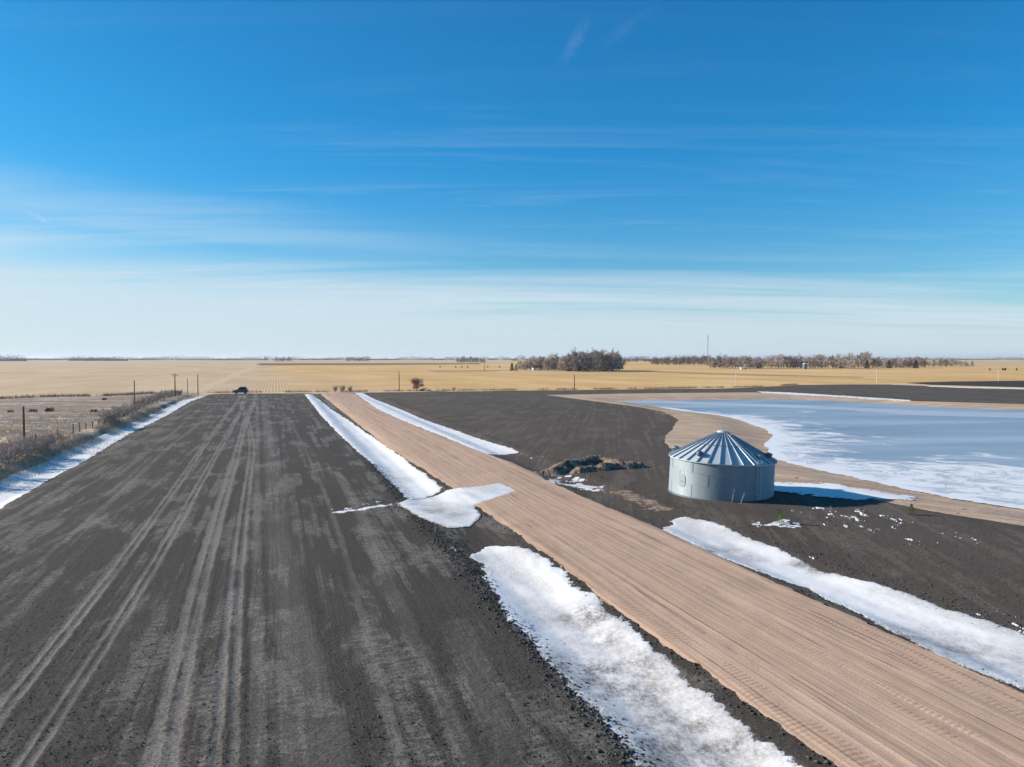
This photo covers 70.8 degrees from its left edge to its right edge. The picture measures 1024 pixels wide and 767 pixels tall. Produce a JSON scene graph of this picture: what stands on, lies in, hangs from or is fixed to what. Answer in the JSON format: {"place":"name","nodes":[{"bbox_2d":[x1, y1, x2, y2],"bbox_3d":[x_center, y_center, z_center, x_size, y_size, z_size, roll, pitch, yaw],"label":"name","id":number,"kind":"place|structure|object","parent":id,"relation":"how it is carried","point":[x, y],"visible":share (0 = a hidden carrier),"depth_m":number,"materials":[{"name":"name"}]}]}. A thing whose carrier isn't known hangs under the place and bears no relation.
{"place":"outdoors","nodes":[
{"label":"outdoors","id":0,"kind":"place"},
{"bbox_2d":[0,361,255,362],"bbox_3d":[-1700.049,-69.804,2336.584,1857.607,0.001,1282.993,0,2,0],"label":"field","id":1,"kind":"structure","parent":0,"point":[124,361],"depth_m":2695.27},
{"bbox_2d":[0,393,266,488],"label":"pasture","id":2,"kind":"structure","parent":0,"point":[75,403],"depth_m":162.52,"materials":[{"name":"plant"}]},
{"bbox_2d":[0,445,24,464],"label":"brush bush","id":3,"kind":"object","parent":2,"relation":"on","point":[8,449],"visible":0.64,"depth_m":79.46,"materials":[{"name":"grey plant"}]},
{"bbox_2d":[0,449,25,469],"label":"brush bush","id":4,"kind":"object","parent":2,"relation":"on","point":[12,457],"visible":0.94,"depth_m":74.63,"materials":[{"name":"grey plant"}]},
{"bbox_2d":[0,439,36,461],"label":"brush bush","id":5,"kind":"object","parent":2,"relation":"on","point":[26,448],"visible":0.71,"depth_m":81.43,"materials":[{"name":"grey plant"}]},
{"bbox_2d":[22,405,25,440],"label":"utility pole","id":6,"kind":"object","parent":2,"relation":"on","point":[23,411],"visible":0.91,"depth_m":96.27,"materials":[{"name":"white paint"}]},
{"bbox_2d":[7,436,47,456],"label":"brush bush","id":7,"kind":"object","parent":2,"relation":"on","point":[20,441],"visible":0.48,"depth_m":84.49,"materials":[{"name":"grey plant"}]},
{"bbox_2d":[19,434,59,452],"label":"brush bush","id":8,"kind":"object","parent":2,"relation":"on","point":[43,439],"visible":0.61,"depth_m":87.53,"materials":[{"name":"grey plant"}]},
{"bbox_2d":[24,433,56,448],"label":"brush bush","id":9,"kind":"object","parent":2,"relation":"on","point":[44,442],"visible":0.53,"depth_m":88.81,"materials":[{"name":"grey plant"}]},
{"bbox_2d":[37,432,67,444],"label":"brush bush","id":10,"kind":"object","parent":2,"relation":"on","point":[47,434],"visible":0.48,"depth_m":95.28,"materials":[{"name":"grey plant"}]},
{"bbox_2d":[0,398,163,452],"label":"fence","id":11,"kind":"object","parent":2,"relation":"on","point":[76,426],"visible":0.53,"depth_m":116.64,"materials":[{"name":"wood"}]},
{"bbox_2d":[0,407,168,489],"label":"dry grass","id":12,"kind":"structure","parent":2,"relation":"on","point":[81,434],"depth_m":96.59,"materials":[{"name":"plant"}]},
{"bbox_2d":[94,412,120,423],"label":"brush bush","id":13,"kind":"object","parent":2,"relation":"on","point":[106,419],"visible":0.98,"depth_m":124.55,"materials":[{"name":"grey plant"}]},
{"bbox_2d":[96,408,122,423],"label":"brush bush","id":14,"kind":"object","parent":2,"relation":"on","point":[112,416],"visible":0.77,"depth_m":126.28,"materials":[{"name":"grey plant"}]},
{"bbox_2d":[102,407,131,421],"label":"brush bush","id":15,"kind":"object","parent":2,"relation":"on","point":[123,413],"visible":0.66,"depth_m":128.40,"materials":[{"name":"grey plant"}]},
{"bbox_2d":[111,404,133,416],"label":"brush bush","id":16,"kind":"object","parent":2,"relation":"on","point":[125,408],"visible":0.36,"depth_m":148.01,"materials":[{"name":"brown plant"}]},
{"bbox_2d":[112,405,138,416],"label":"brush bush","id":17,"kind":"object","parent":2,"relation":"on","point":[123,410],"visible":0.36,"depth_m":142.93,"materials":[{"name":"brown plant"}]},
{"bbox_2d":[123,397,142,407],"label":"brush bush","id":18,"kind":"object","parent":2,"relation":"on","point":[139,401],"visible":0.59,"depth_m":171.84,"materials":[{"name":"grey plant"}]},
{"bbox_2d":[125,403,141,413],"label":"brush bush","id":19,"kind":"object","parent":2,"relation":"on","point":[133,407],"visible":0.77,"depth_m":151.08,"materials":[{"name":"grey plant"}]},
{"bbox_2d":[130,396,151,406],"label":"brush bush","id":20,"kind":"object","parent":2,"relation":"on","point":[143,402],"visible":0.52,"depth_m":177.55,"materials":[{"name":"brown plant"}]},
{"bbox_2d":[140,394,153,405],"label":"brush bush","id":21,"kind":"object","parent":2,"relation":"on","point":[149,397],"visible":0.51,"depth_m":183.50,"materials":[{"name":"brown plant"}]},
{"bbox_2d":[160,390,172,398],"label":"brush bush","id":22,"kind":"object","parent":2,"relation":"on","point":[165,394],"visible":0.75,"depth_m":211.32,"materials":[{"name":"brown plant"}]},
{"bbox_2d":[194,362,260,391],"bbox_3d":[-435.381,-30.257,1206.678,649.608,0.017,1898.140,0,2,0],"label":"track","id":23,"kind":"structure","parent":0,"point":[217,382],"depth_m":406.84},
{"bbox_2d":[204,390,495,393],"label":"track","id":24,"kind":"structure","parent":0,"point":[334,392],"depth_m":252.34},
{"bbox_2d":[233,387,247,393],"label":"parked car","id":25,"kind":"object","parent":24,"relation":"on","point":[243,389],"visible":1,"depth_m":243.12,"materials":[{"name":"paint"}]},
{"bbox_2d":[260,363,479,364],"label":"field","id":26,"kind":"structure","parent":0,"point":[360,363],"depth_m":1658.55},
{"bbox_2d":[261,361,511,362],"bbox_3d":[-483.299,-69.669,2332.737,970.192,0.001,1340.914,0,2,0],"label":"field","id":27,"kind":"structure","parent":0,"point":[373,362],"depth_m":2053.49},
{"bbox_2d":[0,393,837,766],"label":"field","id":28,"kind":"structure","parent":0,"point":[292,691],"depth_m":32.69,"materials":[{"name":"soil"}]},
{"bbox_2d":[0,396,203,508],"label":"snow bank","id":29,"kind":"structure","parent":28,"relation":"on","point":[27,483],"depth_m":82.96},
{"bbox_2d":[0,419,624,766],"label":"dirt clods","id":30,"kind":"object","parent":28,"relation":"on","point":[378,716],"visible":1,"depth_m":24.64,"materials":[{"name":"soil"}]},
{"bbox_2d":[332,503,399,512],"bbox_3d":[-11.670,9.972,57.556,6.506,0.039,1.250,-2,3,-40],"label":"snow patch","id":31,"kind":"object","parent":28,"relation":"on","point":[361,509],"visible":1,"depth_m":57.41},
{"bbox_2d":[305,394,441,499],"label":"snow bank","id":32,"kind":"structure","parent":28,"relation":"on","point":[416,483],"depth_m":88.44,"materials":[{"name":"snow"}]},
{"bbox_2d":[362,463,669,766],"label":"dirt clods","id":33,"kind":"object","parent":28,"relation":"on","point":[629,750],"visible":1,"depth_m":31.52,"materials":[{"name":"soil"}]},
{"bbox_2d":[470,546,803,766],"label":"snow bank","id":34,"kind":"structure","parent":28,"relation":"on","point":[635,679],"depth_m":27.97,"materials":[{"name":"snow"}]},
{"bbox_2d":[428,370,511,371],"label":"field","id":35,"kind":"structure","parent":0,"point":[466,370],"depth_m":706.88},
{"bbox_2d":[0,359,1023,474],"bbox_3d":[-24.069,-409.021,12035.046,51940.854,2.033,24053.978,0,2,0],"label":"ground","id":36,"kind":"structure","parent":0,"point":[47,379],"depth_m":450.34,"materials":[{"name":"plant"}]},
{"bbox_2d":[0,354,26,360],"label":"woods","id":37,"kind":"object","parent":36,"relation":"on","point":[14,359],"visible":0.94,"depth_m":2945.26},
{"bbox_2d":[45,429,72,441],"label":"brush bush","id":38,"kind":"object","parent":36,"relation":"on","point":[59,435],"visible":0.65,"depth_m":100.03,"materials":[{"name":"brown plant"}]},
{"bbox_2d":[0,389,181,398],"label":"dry weeds","id":39,"kind":"object","parent":36,"relation":"on","point":[63,395],"visible":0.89,"depth_m":226.47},
{"bbox_2d":[68,355,127,360],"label":"woods","id":40,"kind":"object","parent":36,"relation":"on","point":[94,359],"visible":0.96,"depth_m":3355.25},
{"bbox_2d":[0,355,267,359],"bbox_3d":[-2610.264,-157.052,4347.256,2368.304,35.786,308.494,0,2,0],"label":"woods","id":41,"kind":"object","parent":36,"relation":"on","point":[173,358],"visible":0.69,"depth_m":4302.85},
{"bbox_2d":[346,356,369,360],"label":"woods","id":42,"kind":"object","parent":36,"relation":"on","point":[358,358],"visible":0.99,"depth_m":3250.95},
{"bbox_2d":[264,356,510,359],"bbox_3d":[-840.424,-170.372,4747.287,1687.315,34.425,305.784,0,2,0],"label":"woods","id":43,"kind":"object","parent":36,"relation":"on","point":[340,358],"visible":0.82,"depth_m":4694.01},
{"bbox_2d":[411,377,424,390],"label":"bare tree","id":44,"kind":"object","parent":36,"relation":"on","point":[416,381],"visible":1,"depth_m":263.18,"materials":[{"name":"brown plant"}]},
{"bbox_2d":[206,383,797,392],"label":"dry weeds","id":45,"kind":"object","parent":36,"relation":"on","point":[669,387],"visible":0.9,"depth_m":271.15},
{"bbox_2d":[527,358,533,369],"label":"bare tree","id":46,"kind":"object","parent":36,"relation":"on","point":[530,361],"visible":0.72,"depth_m":730.52,"materials":[{"name":"grey plant"}]},
{"bbox_2d":[531,365,541,369],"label":"farmhouse","id":47,"kind":"object","parent":36,"relation":"on","point":[536,367],"visible":0.97,"depth_m":713.23,"materials":[{"name":"white paint"}]},
{"bbox_2d":[542,357,549,370],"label":"bare tree","id":48,"kind":"object","parent":36,"relation":"on","point":[546,362],"visible":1,"depth_m":706.25,"materials":[{"name":"grey plant"}]},
{"bbox_2d":[550,353,557,369],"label":"bare tree","id":49,"kind":"object","parent":36,"relation":"on","point":[553,356],"visible":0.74,"depth_m":712.37,"materials":[{"name":"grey plant"}]},
{"bbox_2d":[561,357,569,369],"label":"bare tree","id":50,"kind":"object","parent":36,"relation":"on","point":[564,363],"visible":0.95,"depth_m":657.33,"materials":[{"name":"grey plant"}]},
{"bbox_2d":[561,356,571,370],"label":"bare tree","id":51,"kind":"object","parent":36,"relation":"on","point":[565,364],"visible":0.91,"depth_m":657.87,"materials":[{"name":"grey plant"}]},
{"bbox_2d":[567,348,584,371],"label":"bare tree","id":52,"kind":"object","parent":36,"relation":"on","point":[575,358],"visible":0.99,"depth_m":638.39,"materials":[{"name":"grey plant"}]},
{"bbox_2d":[581,352,595,371],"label":"bare tree","id":53,"kind":"object","parent":36,"relation":"on","point":[587,356],"visible":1,"depth_m":635.87,"materials":[{"name":"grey plant"}]},
{"bbox_2d":[586,354,597,370],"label":"bare tree","id":54,"kind":"object","parent":36,"relation":"on","point":[592,361],"visible":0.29,"depth_m":670.64,"materials":[{"name":"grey plant"}]},
{"bbox_2d":[592,350,606,371],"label":"bare tree","id":55,"kind":"object","parent":36,"relation":"on","point":[598,366],"visible":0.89,"depth_m":650.92,"materials":[{"name":"grey plant"}]},
{"bbox_2d":[594,350,613,370],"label":"bare tree","id":56,"kind":"object","parent":36,"relation":"on","point":[602,354],"visible":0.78,"depth_m":655.50,"materials":[{"name":"grey plant"}]},
{"bbox_2d":[601,350,611,370],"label":"bare tree","id":57,"kind":"object","parent":36,"relation":"on","point":[608,360],"visible":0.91,"depth_m":654.16,"materials":[{"name":"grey plant"}]},
{"bbox_2d":[609,353,619,370],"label":"bare tree","id":58,"kind":"object","parent":36,"relation":"on","point":[614,362],"visible":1,"depth_m":655.91,"materials":[{"name":"grey plant"}]},
{"bbox_2d":[605,348,623,370],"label":"bare tree","id":59,"kind":"object","parent":36,"relation":"on","point":[611,353],"visible":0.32,"depth_m":669.69,"materials":[{"name":"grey plant"}]},
{"bbox_2d":[621,356,700,361],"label":"woods","id":60,"kind":"object","parent":36,"relation":"on","point":[638,359],"visible":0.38,"depth_m":2470.25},
{"bbox_2d":[512,355,837,360],"bbox_3d":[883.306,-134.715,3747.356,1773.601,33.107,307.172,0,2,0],"label":"woods","id":61,"kind":"object","parent":36,"relation":"on","point":[514,359],"visible":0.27,"depth_m":3701.23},
{"bbox_2d":[704,356,713,367],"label":"bare tree","id":62,"kind":"object","parent":36,"relation":"on","point":[711,363],"visible":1,"depth_m":860.67,"materials":[{"name":"brown plant"}]},
{"bbox_2d":[716,353,723,367],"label":"bare tree","id":63,"kind":"object","parent":36,"relation":"on","point":[720,361],"visible":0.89,"depth_m":862.67,"materials":[{"name":"grey plant"}]},
{"bbox_2d":[718,354,727,367],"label":"bare tree","id":64,"kind":"object","parent":36,"relation":"on","point":[724,361],"visible":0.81,"depth_m":851.10,"materials":[{"name":"brown plant"}]},
{"bbox_2d":[724,356,733,367],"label":"bare tree","id":65,"kind":"object","parent":36,"relation":"on","point":[729,362],"visible":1,"depth_m":829.92,"materials":[{"name":"brown plant"}]},
{"bbox_2d":[735,356,745,366],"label":"bare tree","id":66,"kind":"object","parent":36,"relation":"on","point":[741,361],"visible":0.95,"depth_m":824.58,"materials":[{"name":"brown plant"}]},
{"bbox_2d":[750,357,759,368],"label":"bare tree","id":67,"kind":"object","parent":36,"relation":"on","point":[754,363],"visible":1,"depth_m":827.15,"materials":[{"name":"brown plant"}]},
{"bbox_2d":[755,356,761,366],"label":"bare tree","id":68,"kind":"object","parent":36,"relation":"on","point":[758,361],"visible":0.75,"depth_m":848.10,"materials":[{"name":"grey plant"}]},
{"bbox_2d":[767,355,777,367],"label":"bare tree","id":69,"kind":"object","parent":36,"relation":"on","point":[771,359],"visible":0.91,"depth_m":866.38,"materials":[{"name":"brown plant"}]},
{"bbox_2d":[773,355,783,367],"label":"bare tree","id":70,"kind":"object","parent":36,"relation":"on","point":[777,360],"visible":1,"depth_m":851.69,"materials":[{"name":"brown plant"}]},
{"bbox_2d":[786,355,794,367],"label":"bare tree","id":71,"kind":"object","parent":36,"relation":"on","point":[789,362],"visible":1,"depth_m":859.09,"materials":[{"name":"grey plant"}]},
{"bbox_2d":[791,356,801,367],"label":"bare tree","id":72,"kind":"object","parent":36,"relation":"on","point":[796,361],"visible":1,"depth_m":859.94,"materials":[{"name":"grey plant"}]},
{"bbox_2d":[803,356,818,368],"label":"bare tree","id":73,"kind":"object","parent":36,"relation":"on","point":[808,361],"visible":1,"depth_m":840.17,"materials":[{"name":"grey plant"}]},
{"bbox_2d":[810,354,820,367],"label":"bare tree","id":74,"kind":"object","parent":36,"relation":"on","point":[815,360],"visible":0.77,"depth_m":858.24,"materials":[{"name":"grey plant"}]},
{"bbox_2d":[817,354,828,367],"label":"bare tree","id":75,"kind":"object","parent":36,"relation":"on","point":[822,362],"visible":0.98,"depth_m":859.16,"materials":[{"name":"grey plant"}]},
{"bbox_2d":[835,356,845,368],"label":"bare tree","id":76,"kind":"object","parent":36,"relation":"on","point":[839,361],"visible":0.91,"depth_m":846.25,"materials":[{"name":"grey plant"}]},
{"bbox_2d":[842,352,856,368],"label":"bare tree","id":77,"kind":"object","parent":36,"relation":"on","point":[848,359],"visible":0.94,"depth_m":824.68,"materials":[{"name":"grey plant"}]},
{"bbox_2d":[848,357,861,368],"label":"bare tree","id":78,"kind":"object","parent":36,"relation":"on","point":[853,364],"visible":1,"depth_m":811.90,"materials":[{"name":"grey plant"}]},
{"bbox_2d":[858,351,871,366],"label":"bare tree","id":79,"kind":"object","parent":36,"relation":"on","point":[863,357],"visible":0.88,"depth_m":889.39,"materials":[{"name":"grey plant"}]},
{"bbox_2d":[859,353,872,367],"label":"bare tree","id":80,"kind":"object","parent":36,"relation":"on","point":[867,358],"visible":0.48,"depth_m":902.20,"materials":[{"name":"grey plant"}]},
{"bbox_2d":[873,356,881,367],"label":"bare tree","id":81,"kind":"object","parent":36,"relation":"on","point":[877,358],"visible":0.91,"depth_m":920.28,"materials":[{"name":"grey plant"}]},
{"bbox_2d":[892,355,901,366],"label":"bare tree","id":82,"kind":"object","parent":36,"relation":"on","point":[895,361],"visible":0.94,"depth_m":891.05,"materials":[{"name":"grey plant"}]},
{"bbox_2d":[852,356,1023,359],"bbox_3d":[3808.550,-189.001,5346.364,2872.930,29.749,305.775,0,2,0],"label":"woods","id":83,"kind":"object","parent":36,"relation":"on","point":[968,359],"visible":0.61,"depth_m":5305.95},
{"bbox_2d":[0,0,1023,358],"label":"sky","id":84,"kind":"structure","parent":0,"point":[216,179],"materials":[{"name":"blue"}]},
{"bbox_2d":[505,371,635,372],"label":"track","id":85,"kind":"structure","parent":0,"point":[573,371],"depth_m":653.32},
{"bbox_2d":[321,393,1023,766],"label":"road","id":86,"kind":"structure","parent":0,"point":[835,687],"depth_m":30.56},
{"bbox_2d":[399,483,515,527],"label":"snow bank","id":87,"kind":"structure","parent":86,"relation":"on","point":[453,508],"depth_m":59.09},
{"bbox_2d":[353,384,1023,692],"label":"field","id":88,"kind":"structure","parent":0,"point":[574,431],"depth_m":58.56,"materials":[{"name":"soil"}]},
{"bbox_2d":[355,393,517,454],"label":"snow bank","id":89,"kind":"structure","parent":88,"relation":"on","point":[485,446],"depth_m":119.86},
{"bbox_2d":[547,475,604,492],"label":"snow patch","id":90,"kind":"object","parent":88,"relation":"on","point":[579,485],"visible":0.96,"depth_m":69.08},
{"bbox_2d":[535,455,626,475],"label":"dirt mound","id":91,"kind":"object","parent":88,"relation":"on","point":[564,467],"visible":0.88,"depth_m":78.31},
{"bbox_2d":[569,461,648,473],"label":"dirt mound","id":92,"kind":"object","parent":88,"relation":"on","point":[605,466],"visible":1,"depth_m":77.74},
{"bbox_2d":[610,490,672,511],"bbox_3d":[10.770,9.887,61.338,2.836,0.207,9.704,0,2,-14],"label":"dirt mound","id":93,"kind":"object","parent":88,"relation":"on","point":[649,503],"visible":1,"depth_m":60.52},
{"bbox_2d":[332,454,1023,632],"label":"snow crumbs","id":94,"kind":"object","parent":88,"relation":"on","point":[863,514],"visible":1,"depth_m":53.04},
{"bbox_2d":[400,403,1023,766],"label":"dirt clods","id":95,"kind":"object","parent":88,"relation":"on","point":[808,757],"visible":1,"depth_m":38.70,"materials":[{"name":"soil"}]},
{"bbox_2d":[668,430,777,501],"bbox_3d":[18.828,7.045,64.686,9.435,6.110,9.393,2,2,0],"label":"grain bin","id":96,"kind":"object","parent":88,"relation":"on","point":[722,465],"visible":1,"depth_m":61.32,"materials":[{"name":"metal"}]},
{"bbox_2d":[678,474,685,486],"bbox_3d":[14.791,8.419,62.633,0.107,1.209,0.924,-1,2,-28],"label":"door","id":97,"kind":"structure","parent":96,"relation":"in","point":[682,479],"depth_m":62.55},
{"bbox_2d":[752,519,800,527],"bbox_3d":[19.158,10.175,52.415,5.488,0.085,3.541,0,2,0],"label":"snow patch","id":98,"kind":"object","parent":88,"relation":"on","point":[779,523],"visible":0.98,"depth_m":51.98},
{"bbox_2d":[774,507,783,522],"bbox_3d":[19.449,9.598,52.395,0.776,1.232,0.848,-2,3,-45],"label":"seedling","id":99,"kind":"object","parent":98,"relation":"on","point":[780,515],"visible":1,"depth_m":52.40,"materials":[{"name":"green plant"}]},
{"bbox_2d":[533,407,1023,634],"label":"dirt clods","id":100,"kind":"object","parent":88,"relation":"on","point":[897,556],"visible":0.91,"depth_m":42.95,"materials":[{"name":"soil"}]},
{"bbox_2d":[758,391,909,400],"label":"snow bank","id":101,"kind":"structure","parent":88,"relation":"on","point":[789,393],"depth_m":231.42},
{"bbox_2d":[662,517,1023,689],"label":"snow bank","id":102,"kind":"structure","parent":88,"relation":"on","point":[958,638],"depth_m":34.92,"materials":[{"name":"snow"}]},
{"bbox_2d":[908,503,914,514],"bbox_3d":[30.577,9.626,55.122,0.605,0.947,0.609,1,2,26],"label":"seedling","id":103,"kind":"object","parent":88,"relation":"on","point":[909,509],"visible":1,"depth_m":55.08,"materials":[{"name":"green plant"}]},
{"bbox_2d":[930,386,1023,388],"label":"snow bank","id":104,"kind":"structure","parent":88,"relation":"on","point":[977,387],"depth_m":294.75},
{"bbox_2d":[624,370,863,377],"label":"field","id":105,"kind":"structure","parent":0,"point":[752,374],"depth_m":532.33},
{"bbox_2d":[551,392,1023,525],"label":"sand","id":106,"kind":"structure","parent":0,"point":[689,427],"depth_m":116.38,"materials":[{"name":"sand"}]},
{"bbox_2d":[606,400,684,415],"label":"dry weeds","id":107,"kind":"object","parent":106,"relation":"on","point":[652,408],"visible":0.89,"depth_m":172.24,"materials":[{"name":"plant"}]},
{"bbox_2d":[774,481,918,499],"bbox_3d":[29.434,9.931,65.295,13.485,0.644,9.133,1,2,36],"label":"snow patch","id":108,"kind":"object","parent":106,"relation":"on","point":[831,490],"visible":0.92,"depth_m":64.54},
{"bbox_2d":[619,399,1023,508],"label":"pond ice","id":109,"kind":"structure","parent":0,"point":[972,454],"depth_m":110.41,"materials":[{"name":"ice"}]},
{"bbox_2d":[890,384,928,385],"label":"track","id":110,"kind":"structure","parent":0,"point":[912,384],"depth_m":328.74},
{"bbox_2d":[886,362,1023,364],"bbox_3d":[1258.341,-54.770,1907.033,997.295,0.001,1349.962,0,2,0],"label":"field","id":111,"kind":"structure","parent":0,"point":[998,363],"depth_m":1658.55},
{"bbox_2d":[913,381,1023,386],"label":"field","id":112,"kind":"structure","parent":0,"point":[994,383],"depth_m":342.21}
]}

